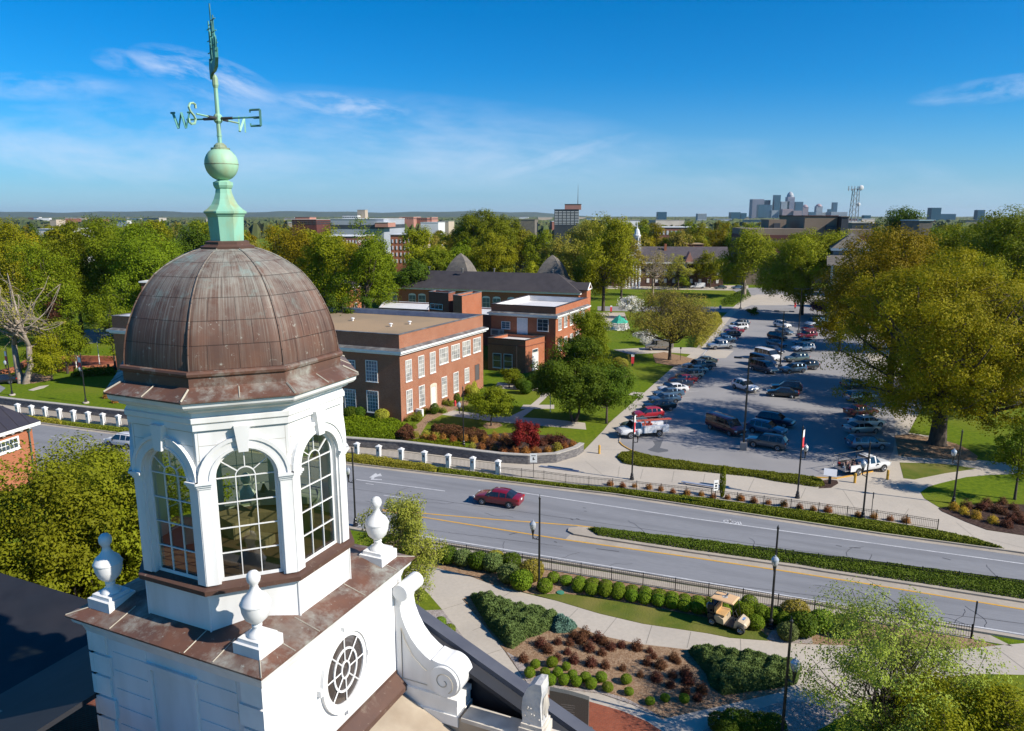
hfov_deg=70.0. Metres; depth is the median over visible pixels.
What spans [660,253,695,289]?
broadleaf tree
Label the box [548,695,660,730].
brick plaza
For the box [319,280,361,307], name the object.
brick house
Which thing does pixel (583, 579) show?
round boxwood
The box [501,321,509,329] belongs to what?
window
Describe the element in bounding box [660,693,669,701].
shrub
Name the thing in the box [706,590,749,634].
golf cart
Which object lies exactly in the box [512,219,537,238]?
office block
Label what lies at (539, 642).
shrub
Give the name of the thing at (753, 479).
pavement joints
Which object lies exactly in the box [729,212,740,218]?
city block
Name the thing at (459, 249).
broadleaf tree
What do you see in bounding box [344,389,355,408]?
window
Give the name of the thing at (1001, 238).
broadleaf tree
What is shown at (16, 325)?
broadleaf tree
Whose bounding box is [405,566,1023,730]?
walkway
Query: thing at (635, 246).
broadleaf tree
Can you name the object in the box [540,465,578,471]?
bench
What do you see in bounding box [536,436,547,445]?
shrub
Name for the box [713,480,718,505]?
road sign
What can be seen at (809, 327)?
sedan
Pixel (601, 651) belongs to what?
shrub
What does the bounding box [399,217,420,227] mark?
brick block
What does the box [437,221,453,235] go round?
pale shed
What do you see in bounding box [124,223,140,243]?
broadleaf tree
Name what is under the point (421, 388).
window
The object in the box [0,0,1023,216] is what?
sky
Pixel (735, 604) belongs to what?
round boxwood
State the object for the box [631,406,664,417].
hatchback
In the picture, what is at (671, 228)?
white terrace
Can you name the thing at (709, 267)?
broadleaf tree
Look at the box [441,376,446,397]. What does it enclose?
window
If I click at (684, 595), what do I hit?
round boxwood
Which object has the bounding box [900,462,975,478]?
lawn strip
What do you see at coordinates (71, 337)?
broadleaf tree
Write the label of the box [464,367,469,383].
window
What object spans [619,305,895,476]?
parking lot
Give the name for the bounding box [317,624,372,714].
oval window
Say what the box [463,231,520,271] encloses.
broadleaf tree
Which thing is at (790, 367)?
suv
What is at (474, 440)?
shrub
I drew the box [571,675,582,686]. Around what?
shrub
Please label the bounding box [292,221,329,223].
windows
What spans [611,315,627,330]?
gazebo
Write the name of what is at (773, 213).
city block
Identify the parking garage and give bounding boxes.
[291,217,330,235]
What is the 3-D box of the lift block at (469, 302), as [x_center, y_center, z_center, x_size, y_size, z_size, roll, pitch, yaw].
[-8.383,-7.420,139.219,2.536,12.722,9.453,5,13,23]
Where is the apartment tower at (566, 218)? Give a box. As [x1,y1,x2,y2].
[554,202,581,241]
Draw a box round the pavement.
[0,295,1023,551]
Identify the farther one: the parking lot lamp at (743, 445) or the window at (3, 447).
the parking lot lamp at (743, 445)
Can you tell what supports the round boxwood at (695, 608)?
on the bed at (486, 576)
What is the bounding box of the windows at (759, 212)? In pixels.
[756,205,764,214]
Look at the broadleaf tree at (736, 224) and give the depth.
815.66 m
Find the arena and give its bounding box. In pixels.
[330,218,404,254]
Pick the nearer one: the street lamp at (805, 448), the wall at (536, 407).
the street lamp at (805, 448)
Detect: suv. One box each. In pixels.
[103,431,129,448]
[674,367,704,378]
[719,330,740,337]
[728,322,748,329]
[730,319,749,324]
[731,377,759,391]
[745,432,788,450]
[746,417,787,434]
[756,409,795,427]
[767,331,787,339]
[770,380,802,390]
[773,319,791,327]
[779,361,807,373]
[783,352,809,361]
[791,342,815,351]
[795,330,817,337]
[800,359,819,369]
[843,389,877,402]
[844,433,889,450]
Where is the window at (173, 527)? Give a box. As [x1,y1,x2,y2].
[160,451,189,531]
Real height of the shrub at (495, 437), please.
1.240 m
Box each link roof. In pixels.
[379,301,428,310]
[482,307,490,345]
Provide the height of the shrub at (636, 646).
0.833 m
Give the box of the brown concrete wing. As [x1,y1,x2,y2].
[731,219,808,284]
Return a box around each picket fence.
[387,535,972,638]
[499,466,938,528]
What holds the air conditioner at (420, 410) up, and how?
on the ground at (648, 371)
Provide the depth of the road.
63.43 m
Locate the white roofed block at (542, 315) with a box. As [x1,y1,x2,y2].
[487,295,590,363]
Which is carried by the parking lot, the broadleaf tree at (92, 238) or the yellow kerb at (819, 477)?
the yellow kerb at (819, 477)
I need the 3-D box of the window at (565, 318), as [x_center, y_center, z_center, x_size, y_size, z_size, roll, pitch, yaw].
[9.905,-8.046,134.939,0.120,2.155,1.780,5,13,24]
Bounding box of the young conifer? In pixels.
[719,465,725,496]
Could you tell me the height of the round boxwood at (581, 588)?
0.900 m
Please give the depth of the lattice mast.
409.50 m
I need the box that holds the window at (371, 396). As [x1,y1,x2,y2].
[366,390,378,412]
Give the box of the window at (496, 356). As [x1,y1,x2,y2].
[492,353,501,368]
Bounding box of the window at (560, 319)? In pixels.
[558,318,561,330]
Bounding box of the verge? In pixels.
[414,543,1009,645]
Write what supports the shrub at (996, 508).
on the bed at (1018, 529)
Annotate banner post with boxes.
[631,354,633,365]
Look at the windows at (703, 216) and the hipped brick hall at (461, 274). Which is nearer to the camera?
the hipped brick hall at (461, 274)
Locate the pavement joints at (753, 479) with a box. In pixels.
[543,433,986,546]
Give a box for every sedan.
[0,374,16,383]
[473,487,524,508]
[619,417,655,425]
[641,399,676,410]
[648,392,681,402]
[652,387,684,395]
[657,382,688,391]
[663,378,693,387]
[667,373,697,381]
[680,365,708,372]
[691,356,717,362]
[714,285,726,288]
[714,335,736,341]
[723,327,744,333]
[731,285,742,288]
[762,345,784,352]
[766,339,787,346]
[766,386,798,397]
[774,327,794,334]
[792,337,815,343]
[800,325,819,330]
[840,378,871,388]
[842,420,881,433]
[843,404,879,415]
[847,414,886,426]
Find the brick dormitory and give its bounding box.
[389,233,429,272]
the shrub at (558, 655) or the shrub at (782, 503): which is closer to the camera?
the shrub at (558, 655)
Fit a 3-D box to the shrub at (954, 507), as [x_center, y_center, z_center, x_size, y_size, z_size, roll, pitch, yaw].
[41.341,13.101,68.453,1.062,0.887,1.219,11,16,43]
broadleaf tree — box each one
[0,214,58,335]
[0,235,84,345]
[0,264,68,383]
[0,439,173,598]
[0,459,141,598]
[1,224,45,313]
[16,223,40,236]
[20,329,74,379]
[23,429,183,596]
[26,230,40,243]
[27,217,116,334]
[40,296,68,330]
[42,225,88,271]
[42,450,237,595]
[43,317,92,373]
[56,213,139,313]
[76,283,130,369]
[96,216,186,313]
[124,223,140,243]
[140,219,172,251]
[149,218,209,259]
[170,222,180,238]
[187,219,207,240]
[201,226,251,241]
[244,232,260,247]
[245,231,257,243]
[254,220,317,272]
[261,245,316,284]
[276,228,333,272]
[293,222,353,305]
[323,214,401,307]
[325,294,354,315]
[334,238,359,280]
[356,490,449,587]
[359,296,373,308]
[377,254,397,293]
[390,258,432,290]
[398,225,445,269]
[403,553,436,604]
[420,245,452,270]
[430,233,446,250]
[432,231,446,246]
[434,230,441,239]
[441,231,451,249]
[444,239,472,270]
[445,238,479,270]
[447,209,521,271]
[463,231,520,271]
[464,385,517,425]
[497,367,521,387]
[510,419,540,451]
[511,225,531,272]
[517,259,538,272]
[519,230,554,269]
[530,335,613,421]
[538,237,571,276]
[541,229,553,240]
[547,218,605,279]
[563,308,616,366]
[568,360,643,423]
[570,211,640,310]
[596,233,651,298]
[616,296,643,316]
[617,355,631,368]
[618,283,725,359]
[630,223,652,243]
[632,329,657,344]
[634,219,648,230]
[636,248,674,295]
[640,232,655,245]
[641,222,670,245]
[656,230,695,246]
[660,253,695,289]
[668,229,695,246]
[672,271,690,287]
[683,221,714,242]
[684,223,713,246]
[690,249,728,287]
[706,222,731,260]
[710,229,729,241]
[711,222,777,297]
[713,220,722,229]
[718,222,736,232]
[724,223,759,250]
[732,222,740,227]
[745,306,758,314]
[750,227,854,314]
[790,574,1017,730]
[807,220,951,389]
[808,300,825,315]
[810,260,864,351]
[814,243,1023,446]
[837,251,885,346]
[863,667,1002,730]
[872,206,942,251]
[901,661,1023,730]
[905,233,943,268]
[923,221,1022,301]
[924,225,954,275]
[924,247,1023,340]
[938,224,959,241]
[955,204,1023,299]
[985,411,1023,499]
[992,299,1023,414]
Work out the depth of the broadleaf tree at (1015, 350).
97.22 m
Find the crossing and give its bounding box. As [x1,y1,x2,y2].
[748,294,824,301]
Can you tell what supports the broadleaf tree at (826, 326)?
on the ground at (648, 371)
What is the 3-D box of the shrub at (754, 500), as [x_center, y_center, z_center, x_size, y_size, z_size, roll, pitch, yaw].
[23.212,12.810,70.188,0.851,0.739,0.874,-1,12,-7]
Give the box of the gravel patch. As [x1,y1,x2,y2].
[767,630,812,643]
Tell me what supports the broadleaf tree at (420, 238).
on the ground at (648, 371)
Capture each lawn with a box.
[401,575,441,609]
[535,593,767,640]
[817,674,1023,730]
[921,474,1023,535]
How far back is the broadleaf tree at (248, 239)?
227.56 m
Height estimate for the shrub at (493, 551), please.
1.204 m
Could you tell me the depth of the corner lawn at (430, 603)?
51.90 m
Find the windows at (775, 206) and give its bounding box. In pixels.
[772,197,780,212]
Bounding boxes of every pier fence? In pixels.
[14,403,128,427]
[347,442,501,473]
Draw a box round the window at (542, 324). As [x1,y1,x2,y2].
[537,319,548,331]
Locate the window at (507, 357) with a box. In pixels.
[503,354,511,368]
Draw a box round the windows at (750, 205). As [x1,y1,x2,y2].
[749,203,763,214]
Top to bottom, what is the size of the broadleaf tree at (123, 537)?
13.578 m
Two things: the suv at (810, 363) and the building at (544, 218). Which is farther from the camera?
the building at (544, 218)
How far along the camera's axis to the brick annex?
129.14 m
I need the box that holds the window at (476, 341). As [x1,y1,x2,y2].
[473,337,480,353]
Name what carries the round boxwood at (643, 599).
on the bed at (486, 576)
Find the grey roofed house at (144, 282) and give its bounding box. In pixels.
[139,280,147,288]
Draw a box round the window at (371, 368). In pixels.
[365,360,377,382]
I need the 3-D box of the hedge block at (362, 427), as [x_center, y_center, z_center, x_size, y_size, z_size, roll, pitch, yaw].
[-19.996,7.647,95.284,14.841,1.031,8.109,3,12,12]
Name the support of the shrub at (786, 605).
on the bed at (486, 576)
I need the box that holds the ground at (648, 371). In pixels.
[0,239,1023,645]
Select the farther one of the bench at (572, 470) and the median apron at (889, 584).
the bench at (572, 470)
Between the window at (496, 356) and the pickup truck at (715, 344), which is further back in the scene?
the pickup truck at (715, 344)
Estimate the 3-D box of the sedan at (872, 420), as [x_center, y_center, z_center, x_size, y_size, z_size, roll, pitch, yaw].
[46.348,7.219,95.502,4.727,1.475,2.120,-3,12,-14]
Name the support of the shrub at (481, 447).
on the shrub bed at (498, 444)
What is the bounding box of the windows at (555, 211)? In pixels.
[555,211,578,222]
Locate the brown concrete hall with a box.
[779,215,849,282]
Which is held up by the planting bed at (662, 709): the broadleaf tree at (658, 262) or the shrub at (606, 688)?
the shrub at (606, 688)
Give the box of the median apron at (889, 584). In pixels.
[566,526,1023,608]
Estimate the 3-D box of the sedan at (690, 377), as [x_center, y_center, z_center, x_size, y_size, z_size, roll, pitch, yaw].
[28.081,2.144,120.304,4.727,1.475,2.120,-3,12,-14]
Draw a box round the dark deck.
[848,222,871,228]
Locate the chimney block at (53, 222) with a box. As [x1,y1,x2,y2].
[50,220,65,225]
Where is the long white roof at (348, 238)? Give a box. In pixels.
[323,234,373,245]
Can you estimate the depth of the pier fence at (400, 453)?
80.51 m
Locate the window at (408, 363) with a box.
[405,359,412,382]
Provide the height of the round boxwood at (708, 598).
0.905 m
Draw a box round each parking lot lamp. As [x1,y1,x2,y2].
[734,356,764,450]
[736,276,747,308]
[774,310,793,368]
[794,288,809,332]
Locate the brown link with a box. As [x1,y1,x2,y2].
[847,229,873,242]
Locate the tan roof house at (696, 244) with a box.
[687,243,703,246]
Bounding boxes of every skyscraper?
[749,199,763,217]
[756,205,764,217]
[764,200,770,204]
[764,205,771,217]
[772,195,780,217]
[780,201,788,208]
[785,192,794,210]
[794,202,802,213]
[802,205,808,214]
[814,204,822,214]
[831,202,837,211]
[926,208,941,219]
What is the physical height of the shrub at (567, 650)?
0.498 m
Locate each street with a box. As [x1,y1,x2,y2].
[82,328,113,342]
[598,306,732,311]
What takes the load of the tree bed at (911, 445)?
on the pavement
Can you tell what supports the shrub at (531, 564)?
on the bed at (486, 576)
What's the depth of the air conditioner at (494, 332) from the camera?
135.15 m
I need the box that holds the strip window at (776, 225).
[773,223,779,227]
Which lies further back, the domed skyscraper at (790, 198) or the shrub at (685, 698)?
the domed skyscraper at (790, 198)
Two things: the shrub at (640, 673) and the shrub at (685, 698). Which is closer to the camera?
the shrub at (685, 698)
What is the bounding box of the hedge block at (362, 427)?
[343,414,404,438]
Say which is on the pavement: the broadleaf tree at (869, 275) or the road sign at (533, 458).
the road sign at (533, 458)
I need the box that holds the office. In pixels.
[342,215,360,218]
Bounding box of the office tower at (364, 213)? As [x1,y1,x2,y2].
[357,210,367,217]
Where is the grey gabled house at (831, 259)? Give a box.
[825,233,869,321]
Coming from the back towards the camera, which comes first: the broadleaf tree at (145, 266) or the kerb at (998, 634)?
the broadleaf tree at (145, 266)
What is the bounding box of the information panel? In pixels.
[824,468,836,483]
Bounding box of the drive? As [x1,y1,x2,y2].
[732,288,824,294]
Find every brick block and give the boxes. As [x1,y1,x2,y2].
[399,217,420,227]
[417,217,429,224]
[427,217,437,221]
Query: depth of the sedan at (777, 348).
146.16 m
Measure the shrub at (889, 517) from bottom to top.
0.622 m
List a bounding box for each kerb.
[40,422,1023,555]
[188,501,1023,640]
[619,442,872,478]
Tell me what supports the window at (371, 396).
in the brick hall at (404, 363)
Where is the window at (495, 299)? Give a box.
[493,297,500,302]
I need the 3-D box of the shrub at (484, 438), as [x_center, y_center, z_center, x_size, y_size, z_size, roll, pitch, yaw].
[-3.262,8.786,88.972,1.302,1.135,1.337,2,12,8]
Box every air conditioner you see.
[416,408,423,414]
[490,329,503,335]
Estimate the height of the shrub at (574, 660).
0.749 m
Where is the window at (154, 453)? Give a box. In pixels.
[149,451,197,579]
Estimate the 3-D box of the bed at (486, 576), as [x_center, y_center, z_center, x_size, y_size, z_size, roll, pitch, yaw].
[9.092,16.819,52.661,45.200,0.172,4.835,4,12,20]
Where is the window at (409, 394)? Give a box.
[406,389,412,413]
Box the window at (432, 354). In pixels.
[429,351,435,373]
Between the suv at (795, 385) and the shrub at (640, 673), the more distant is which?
the suv at (795, 385)
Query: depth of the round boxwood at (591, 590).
52.88 m
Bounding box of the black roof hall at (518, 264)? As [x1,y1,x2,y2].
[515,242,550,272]
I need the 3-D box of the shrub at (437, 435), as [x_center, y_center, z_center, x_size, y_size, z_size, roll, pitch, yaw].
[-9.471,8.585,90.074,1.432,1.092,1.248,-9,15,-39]
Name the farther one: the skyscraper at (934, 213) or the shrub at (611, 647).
the skyscraper at (934, 213)
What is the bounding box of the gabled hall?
[0,573,594,730]
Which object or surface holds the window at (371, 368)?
in the brick hall at (404, 363)
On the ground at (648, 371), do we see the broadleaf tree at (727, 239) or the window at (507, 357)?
the broadleaf tree at (727, 239)
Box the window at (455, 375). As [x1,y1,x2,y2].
[453,371,458,392]
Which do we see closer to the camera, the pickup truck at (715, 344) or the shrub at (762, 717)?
the shrub at (762, 717)
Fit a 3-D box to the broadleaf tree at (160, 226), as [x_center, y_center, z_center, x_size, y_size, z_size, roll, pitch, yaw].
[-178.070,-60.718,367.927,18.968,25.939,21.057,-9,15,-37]
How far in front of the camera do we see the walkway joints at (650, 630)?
47.91 m
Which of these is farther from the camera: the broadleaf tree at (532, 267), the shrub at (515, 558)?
the broadleaf tree at (532, 267)
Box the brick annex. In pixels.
[487,333,544,372]
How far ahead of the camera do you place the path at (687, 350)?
149.55 m
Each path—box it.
[442,410,585,429]
[497,382,537,389]
[510,394,547,418]
[593,284,747,289]
[596,312,629,329]
[615,347,695,353]
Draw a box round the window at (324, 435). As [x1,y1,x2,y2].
[301,433,336,562]
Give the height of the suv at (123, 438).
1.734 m
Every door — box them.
[430,383,436,406]
[517,317,527,333]
[532,351,537,370]
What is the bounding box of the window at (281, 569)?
[213,448,283,580]
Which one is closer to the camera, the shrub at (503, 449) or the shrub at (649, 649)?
the shrub at (649, 649)
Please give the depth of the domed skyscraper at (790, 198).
4198.44 m
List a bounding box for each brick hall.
[106,307,488,421]
[388,253,591,311]
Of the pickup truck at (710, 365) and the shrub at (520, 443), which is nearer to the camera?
the shrub at (520, 443)
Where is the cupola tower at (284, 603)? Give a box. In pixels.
[64,3,471,730]
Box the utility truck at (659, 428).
[616,416,668,438]
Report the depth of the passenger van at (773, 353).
139.08 m
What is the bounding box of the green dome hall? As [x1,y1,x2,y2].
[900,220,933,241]
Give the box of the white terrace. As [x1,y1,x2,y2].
[653,226,707,240]
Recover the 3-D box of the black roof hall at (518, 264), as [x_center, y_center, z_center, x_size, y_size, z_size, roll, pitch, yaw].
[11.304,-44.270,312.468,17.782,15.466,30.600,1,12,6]
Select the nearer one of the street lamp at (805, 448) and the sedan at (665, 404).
the street lamp at (805, 448)
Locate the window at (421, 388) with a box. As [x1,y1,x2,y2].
[418,384,425,407]
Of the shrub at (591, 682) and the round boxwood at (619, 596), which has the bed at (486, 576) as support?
the round boxwood at (619, 596)
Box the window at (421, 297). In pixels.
[418,294,425,302]
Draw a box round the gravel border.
[507,652,661,717]
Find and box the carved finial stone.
[518,674,551,730]
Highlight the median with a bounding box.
[568,527,1023,602]
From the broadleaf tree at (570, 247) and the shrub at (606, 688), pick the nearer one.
the shrub at (606, 688)
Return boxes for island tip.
[819,479,837,487]
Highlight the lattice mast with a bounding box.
[848,185,863,221]
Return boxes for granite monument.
[549,687,592,728]
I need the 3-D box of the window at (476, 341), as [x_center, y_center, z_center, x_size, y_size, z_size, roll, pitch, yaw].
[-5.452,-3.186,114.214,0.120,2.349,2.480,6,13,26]
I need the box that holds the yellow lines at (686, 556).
[382,509,1023,609]
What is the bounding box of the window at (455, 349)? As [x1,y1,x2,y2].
[451,343,459,361]
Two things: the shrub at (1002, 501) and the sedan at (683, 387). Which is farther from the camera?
the sedan at (683, 387)
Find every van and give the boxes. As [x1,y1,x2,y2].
[645,339,673,349]
[689,283,704,288]
[705,411,746,435]
[749,352,777,365]
[750,359,778,373]
[754,346,781,360]
[805,317,827,324]
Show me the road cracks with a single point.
(709, 556)
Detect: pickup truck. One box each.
[682,358,716,369]
[706,339,735,349]
[833,450,890,475]
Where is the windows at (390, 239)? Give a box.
[390,239,428,262]
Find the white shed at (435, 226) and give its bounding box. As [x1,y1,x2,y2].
[420,222,444,236]
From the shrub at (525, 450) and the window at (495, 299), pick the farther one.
the window at (495, 299)
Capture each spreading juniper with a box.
[470,589,557,648]
[688,643,801,694]
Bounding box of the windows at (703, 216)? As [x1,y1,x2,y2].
[696,214,706,218]
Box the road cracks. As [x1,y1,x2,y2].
[351,487,1023,624]
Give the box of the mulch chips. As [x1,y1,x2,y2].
[510,633,780,712]
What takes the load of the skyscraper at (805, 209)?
on the ground at (648, 371)
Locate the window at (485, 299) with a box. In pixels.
[482,296,489,307]
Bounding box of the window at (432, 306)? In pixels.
[430,303,442,309]
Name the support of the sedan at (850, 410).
on the parking lot
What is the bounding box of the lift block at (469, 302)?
[453,291,481,313]
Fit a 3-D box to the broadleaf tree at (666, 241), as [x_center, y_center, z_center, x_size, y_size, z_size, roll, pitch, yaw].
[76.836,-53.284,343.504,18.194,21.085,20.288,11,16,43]
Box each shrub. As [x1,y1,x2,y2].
[343,406,356,418]
[353,406,365,416]
[374,409,389,420]
[405,414,411,421]
[412,430,419,437]
[413,414,421,421]
[420,432,427,439]
[421,428,430,436]
[427,432,436,440]
[430,403,438,413]
[432,431,439,438]
[436,545,456,564]
[437,616,446,624]
[439,433,446,440]
[440,406,447,412]
[446,623,455,631]
[448,434,457,443]
[453,393,459,402]
[453,548,470,565]
[459,432,468,441]
[466,386,479,395]
[467,441,476,448]
[467,551,486,570]
[469,435,477,443]
[477,441,486,449]
[481,434,488,442]
[482,552,502,572]
[484,437,495,446]
[488,442,498,451]
[488,550,502,564]
[490,431,499,440]
[497,562,519,583]
[498,444,509,451]
[499,432,508,441]
[499,433,514,446]
[501,552,521,569]
[509,445,519,452]
[509,569,533,590]
[510,373,524,384]
[511,438,522,446]
[514,378,524,388]
[518,652,528,662]
[519,380,532,393]
[519,558,544,581]
[520,446,530,453]
[524,666,535,677]
[527,373,538,382]
[530,659,539,668]
[533,635,545,648]
[534,447,541,452]
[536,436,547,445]
[540,667,549,673]
[542,641,554,655]
[543,433,552,443]
[543,445,551,452]
[546,656,557,667]
[547,673,556,685]
[548,434,562,444]
[552,442,562,451]
[552,652,561,661]
[552,666,562,677]
[553,635,561,645]
[554,432,568,443]
[558,673,569,685]
[561,661,570,670]
[562,442,568,448]
[563,647,571,655]
[564,637,574,646]
[567,651,579,664]
[567,669,577,678]
[568,440,576,446]
[568,629,578,641]
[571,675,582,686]
[575,632,587,645]
[578,625,591,638]
[580,671,590,681]
[582,639,595,653]
[584,655,598,668]
[585,677,596,689]
[591,629,603,643]
[595,671,606,681]
[597,647,606,656]
[598,634,608,645]
[600,658,609,669]
[602,681,613,692]
[605,640,616,651]
[615,358,627,367]
[616,640,626,648]
[618,662,626,671]
[620,673,631,683]
[624,686,633,695]
[629,638,642,651]
[636,670,644,678]
[642,655,652,666]
[645,646,653,654]
[645,696,654,705]
[649,669,662,683]
[650,651,657,659]
[654,657,668,670]
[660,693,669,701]
[665,677,675,688]
[667,668,676,678]
[668,651,678,662]
[673,657,681,664]
[679,664,692,676]
[679,693,689,703]
[680,669,695,686]
[680,684,690,695]
[682,489,691,495]
[692,691,702,702]
[694,681,707,695]
[707,710,728,730]
[714,716,738,730]
[720,707,746,730]
[733,708,758,730]
[749,711,774,730]
[750,497,758,503]
[761,711,787,730]
[776,621,799,641]
[779,598,810,624]
[780,499,788,506]
[787,610,817,638]
[809,608,833,633]
[822,505,832,512]
[832,613,855,636]
[870,512,877,518]
[886,514,894,520]
[901,515,911,522]
[947,501,959,510]
[958,498,972,508]
[958,507,969,515]
[969,509,982,519]
[975,499,988,511]
[980,496,994,507]
[986,514,999,524]
[990,502,1003,513]
[998,497,1008,505]
[998,517,1014,528]
[1000,508,1008,515]
[1006,512,1016,521]
[1007,501,1019,510]
[1012,508,1023,518]
[1016,514,1023,524]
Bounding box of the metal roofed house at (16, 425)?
[0,405,40,490]
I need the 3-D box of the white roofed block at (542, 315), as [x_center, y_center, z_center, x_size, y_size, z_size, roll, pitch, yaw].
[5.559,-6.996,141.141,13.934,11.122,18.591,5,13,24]
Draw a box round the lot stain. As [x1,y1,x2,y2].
[648,440,667,452]
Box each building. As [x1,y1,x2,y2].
[65,218,80,222]
[116,220,131,226]
[142,218,165,221]
[537,217,551,219]
[550,221,553,229]
[618,220,641,226]
[649,220,684,225]
[742,220,760,222]
[857,219,874,223]
[961,220,990,223]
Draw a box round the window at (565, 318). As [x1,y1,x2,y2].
[564,316,566,327]
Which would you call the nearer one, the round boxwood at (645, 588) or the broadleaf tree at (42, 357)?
the round boxwood at (645, 588)
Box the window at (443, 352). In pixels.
[439,347,448,365]
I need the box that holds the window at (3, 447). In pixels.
[0,436,19,455]
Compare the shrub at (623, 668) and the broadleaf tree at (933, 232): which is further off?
the broadleaf tree at (933, 232)
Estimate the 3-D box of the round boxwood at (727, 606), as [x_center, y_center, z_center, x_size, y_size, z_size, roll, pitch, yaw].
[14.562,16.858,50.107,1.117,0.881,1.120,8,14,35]
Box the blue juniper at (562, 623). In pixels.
[550,613,577,632]
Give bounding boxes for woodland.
[0,216,1023,238]
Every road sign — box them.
[530,453,536,476]
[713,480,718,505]
[971,601,977,638]
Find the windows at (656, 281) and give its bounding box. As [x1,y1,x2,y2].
[640,270,718,282]
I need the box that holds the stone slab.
[30,385,47,390]
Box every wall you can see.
[0,355,115,373]
[0,396,126,418]
[313,435,583,463]
[521,405,553,408]
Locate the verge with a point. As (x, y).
(667, 585)
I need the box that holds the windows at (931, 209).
[927,208,940,212]
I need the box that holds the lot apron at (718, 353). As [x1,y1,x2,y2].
[703,350,732,357]
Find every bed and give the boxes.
[14,373,50,382]
[386,541,995,649]
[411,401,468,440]
[426,610,462,636]
[463,596,781,718]
[469,433,576,452]
[483,423,501,428]
[653,352,692,365]
[703,699,843,730]
[895,434,977,460]
[939,503,1023,534]
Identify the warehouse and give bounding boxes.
[39,228,89,257]
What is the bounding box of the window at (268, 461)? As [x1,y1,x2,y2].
[219,450,271,509]
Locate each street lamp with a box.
[3,348,15,395]
[77,353,88,403]
[346,447,357,526]
[457,387,465,445]
[530,494,540,590]
[630,412,639,479]
[767,525,778,629]
[781,616,799,730]
[795,425,808,498]
[860,441,870,517]
[950,429,962,502]
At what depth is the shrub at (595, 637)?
47.21 m
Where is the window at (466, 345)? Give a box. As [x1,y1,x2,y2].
[462,340,470,357]
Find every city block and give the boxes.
[656,212,666,219]
[696,214,706,220]
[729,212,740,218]
[740,213,746,218]
[769,210,778,217]
[779,209,792,217]
[792,211,801,214]
[826,212,847,215]
[861,215,870,218]
[940,214,955,219]
[973,210,984,219]
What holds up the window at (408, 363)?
in the brick hall at (404, 363)
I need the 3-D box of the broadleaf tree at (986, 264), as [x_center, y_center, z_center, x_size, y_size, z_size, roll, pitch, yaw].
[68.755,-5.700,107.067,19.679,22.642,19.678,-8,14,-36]
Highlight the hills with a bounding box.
[0,211,591,216]
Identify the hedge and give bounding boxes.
[27,415,61,424]
[73,365,115,376]
[315,449,436,471]
[394,423,414,440]
[431,423,487,440]
[693,311,721,347]
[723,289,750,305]
[753,545,1023,584]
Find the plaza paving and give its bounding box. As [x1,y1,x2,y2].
[49,360,116,371]
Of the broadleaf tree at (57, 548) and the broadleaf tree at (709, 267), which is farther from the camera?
the broadleaf tree at (709, 267)
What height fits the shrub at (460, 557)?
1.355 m
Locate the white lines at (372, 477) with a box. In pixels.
[52,436,1023,634]
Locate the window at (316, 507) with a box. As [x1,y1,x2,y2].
[301,435,323,509]
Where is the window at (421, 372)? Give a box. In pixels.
[418,355,424,377]
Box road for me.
[32,425,1023,635]
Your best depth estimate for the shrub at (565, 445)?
86.26 m
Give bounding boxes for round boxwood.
[536,578,552,593]
[547,571,559,582]
[559,575,572,585]
[571,579,584,592]
[573,575,585,587]
[585,577,599,588]
[585,582,598,595]
[598,583,612,597]
[599,578,612,591]
[611,586,626,599]
[612,581,624,594]
[624,589,638,601]
[625,584,638,596]
[638,585,651,597]
[638,590,651,604]
[651,588,666,599]
[651,593,664,606]
[664,591,678,601]
[664,595,679,608]
[678,593,690,603]
[678,598,690,611]
[690,599,704,613]
[691,595,705,606]
[703,596,711,605]
[723,604,732,615]
[730,600,744,613]
[735,602,753,617]
[740,594,757,604]
[748,614,764,630]
[753,603,769,621]
[763,607,781,624]
[776,610,793,628]
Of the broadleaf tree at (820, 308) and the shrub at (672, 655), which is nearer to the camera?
the shrub at (672, 655)
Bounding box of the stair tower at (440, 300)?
[428,290,455,312]
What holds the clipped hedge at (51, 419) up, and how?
on the ground at (648, 371)
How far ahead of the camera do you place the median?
57.33 m
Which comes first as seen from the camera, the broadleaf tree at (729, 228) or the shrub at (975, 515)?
the shrub at (975, 515)
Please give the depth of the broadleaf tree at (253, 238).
419.96 m
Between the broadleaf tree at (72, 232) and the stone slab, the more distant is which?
the broadleaf tree at (72, 232)
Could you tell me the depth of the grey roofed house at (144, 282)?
150.00 m
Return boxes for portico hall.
[610,221,728,287]
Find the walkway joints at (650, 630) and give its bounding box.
[442,591,1022,692]
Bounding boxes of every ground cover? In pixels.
[62,421,128,431]
[407,438,466,447]
[437,467,1001,547]
[588,526,1023,598]
[616,450,824,486]
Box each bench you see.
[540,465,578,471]
[681,481,719,489]
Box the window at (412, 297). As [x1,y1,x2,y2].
[409,293,415,301]
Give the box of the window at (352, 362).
[348,360,354,367]

